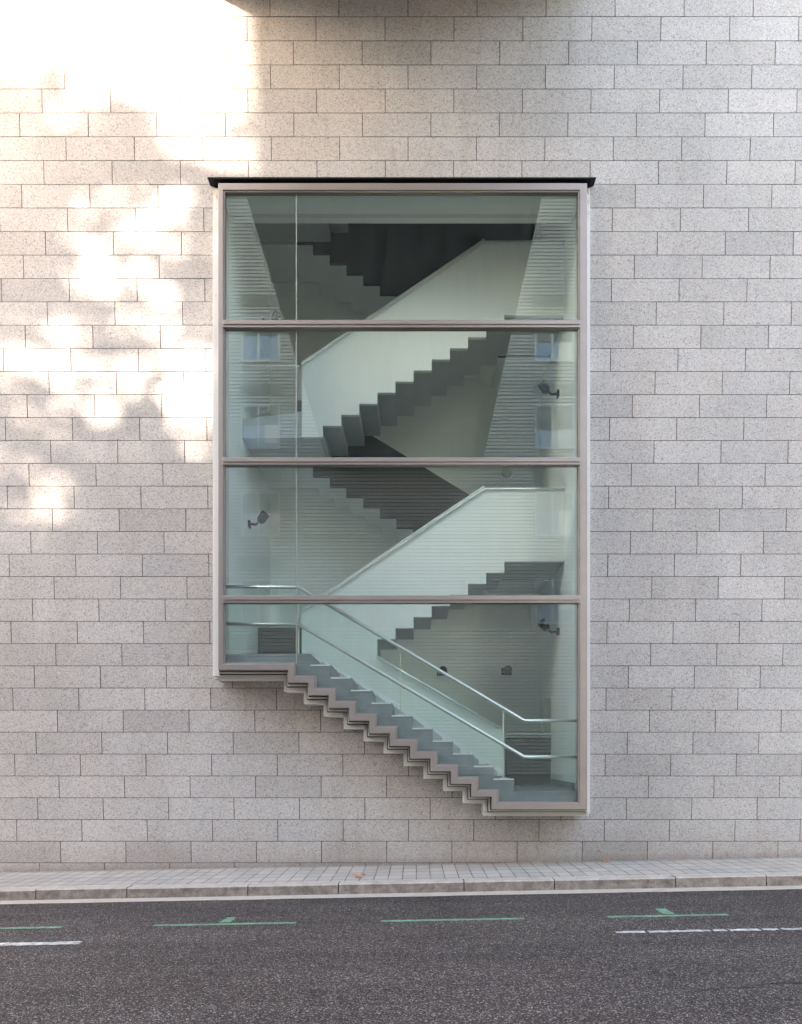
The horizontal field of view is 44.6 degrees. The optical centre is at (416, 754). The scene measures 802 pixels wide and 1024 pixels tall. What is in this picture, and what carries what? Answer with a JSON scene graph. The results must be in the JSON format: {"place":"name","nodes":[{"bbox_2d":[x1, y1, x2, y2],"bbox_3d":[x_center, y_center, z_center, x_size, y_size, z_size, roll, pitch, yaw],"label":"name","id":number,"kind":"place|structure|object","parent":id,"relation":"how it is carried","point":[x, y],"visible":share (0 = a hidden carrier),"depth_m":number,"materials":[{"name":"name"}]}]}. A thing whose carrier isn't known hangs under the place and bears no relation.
{"place":"outdoors","nodes":[
{"label":"outdoors","id":0,"kind":"place"},
{"bbox_2d":[0,889,801,1023],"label":"road","id":1,"kind":"structure","parent":0,"point":[710,957],"depth_m":7.99,"materials":[{"name":"grey asphalt"}]},
{"bbox_2d":[0,885,801,903],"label":"gutter","id":2,"kind":"object","parent":1,"relation":"on","point":[675,889],"visible":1,"depth_m":11.69,"materials":[{"name":"concrete"}]},
{"bbox_2d":[0,857,801,886],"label":"pavement","id":3,"kind":"structure","parent":0,"point":[371,872],"depth_m":12.91,"materials":[{"name":"tile"}]},
{"bbox_2d":[0,872,801,903],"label":"kerb","id":4,"kind":"structure","parent":3,"relation":"on","point":[411,886],"depth_m":11.85,"materials":[{"name":"concrete"}]},
{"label":"ground","id":5,"kind":"structure","parent":0,"visible":0},
{"bbox_2d":[0,0,801,871],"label":"granite wall","id":6,"kind":"structure","parent":5,"relation":"on","point":[134,734],"depth_m":13.34,"materials":[{"name":"grey stone"}]},
{"bbox_2d":[207,177,595,815],"bbox_3d":[-0.195,-3.412,13.335,5.162,8.490,0.790,0,0,0],"label":"bay window","id":7,"kind":"structure","parent":6,"relation":"attached to","point":[223,462],"depth_m":12.96,"materials":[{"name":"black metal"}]},
{"bbox_2d":[218,183,586,809],"bbox_3d":[-0.183,-3.428,13.022,4.900,8.322,0.115,0,0,0],"label":"window frame","id":8,"kind":"structure","parent":7,"relation":"in","point":[581,187],"depth_m":12.96,"materials":[{"name":"grey metal"}]},
{"bbox_2d":[226,196,576,789],"bbox_3d":[0.100,-5.150,15.460,6.040,14.300,4.680,0,0,0],"label":"stairwell","id":9,"kind":"object","parent":5,"relation":"on","point":[477,647],"visible":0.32,"depth_m":17.50,"materials":[{"name":"white paint"}]},
{"bbox_2d":[248,511,268,527],"bbox_3d":[-2.458,-3.666,15.206,0.339,0.253,0.153,0,0,8],"label":"spotlight","id":10,"kind":"object","parent":9,"relation":"attached to","point":[262,517],"visible":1,"depth_m":15.15,"materials":[{"name":"black metal"}]},
{"bbox_2d":[262,310,281,319],"bbox_3d":[-2.455,-7.425,16.606,0.346,0.253,0.153,0,0,7],"label":"spotlight","id":11,"kind":"object","parent":9,"relation":"attached to","point":[276,314],"visible":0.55,"depth_m":16.55,"materials":[{"name":"black metal"}]},
{"bbox_2d":[226,223,576,801],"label":"staircase","id":12,"kind":"structure","parent":9,"relation":"in","point":[360,389],"depth_m":14.61,"materials":[{"name":"white concrete"}]},
{"bbox_2d":[226,585,576,777],"bbox_3d":[-0.205,-0.914,13.864,4.774,2.760,1.356,0,0,0],"label":"metal railing","id":13,"kind":"object","parent":12,"relation":"attached to","point":[414,692],"visible":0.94,"depth_m":13.19,"materials":[{"name":"metal"}]},
{"bbox_2d":[437,666,446,675],"bbox_3d":[0.458,-1.482,17.350,0.180,0.161,0.297,0,0,0],"label":"spotlight","id":14,"kind":"object","parent":9,"relation":"attached to","point":[443,668],"visible":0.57,"depth_m":17.23,"materials":[{"name":"black metal"}]},
{"bbox_2d":[500,467,512,479],"bbox_3d":[1.611,-5.041,17.451,0.240,0.240,0.092,0,0,0],"label":"wall lamp","id":15,"kind":"object","parent":9,"relation":"attached to","point":[506,473],"visible":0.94,"depth_m":17.43,"materials":[{"name":"metal"}]},
{"bbox_2d":[501,665,512,674],"bbox_3d":[1.612,-1.497,17.350,0.180,0.161,0.297,0,0,0],"label":"spotlight","id":16,"kind":"object","parent":9,"relation":"attached to","point":[507,670],"visible":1,"depth_m":17.24,"materials":[{"name":"black metal"}]},
{"bbox_2d":[538,380,558,398],"bbox_3d":[2.057,-5.693,15.206,0.342,0.253,0.153,0,0,-8],"label":"spotlight","id":17,"kind":"object","parent":9,"relation":"attached to","point":[543,387],"visible":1,"depth_m":15.15,"materials":[{"name":"black metal"}]},
{"bbox_2d":[538,618,558,634],"bbox_3d":[2.057,-1.990,15.206,0.342,0.253,0.153,0,0,-8],"label":"spotlight","id":18,"kind":"object","parent":9,"relation":"attached to","point":[543,624],"visible":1,"depth_m":15.15,"materials":[{"name":"black metal"}]}
]}

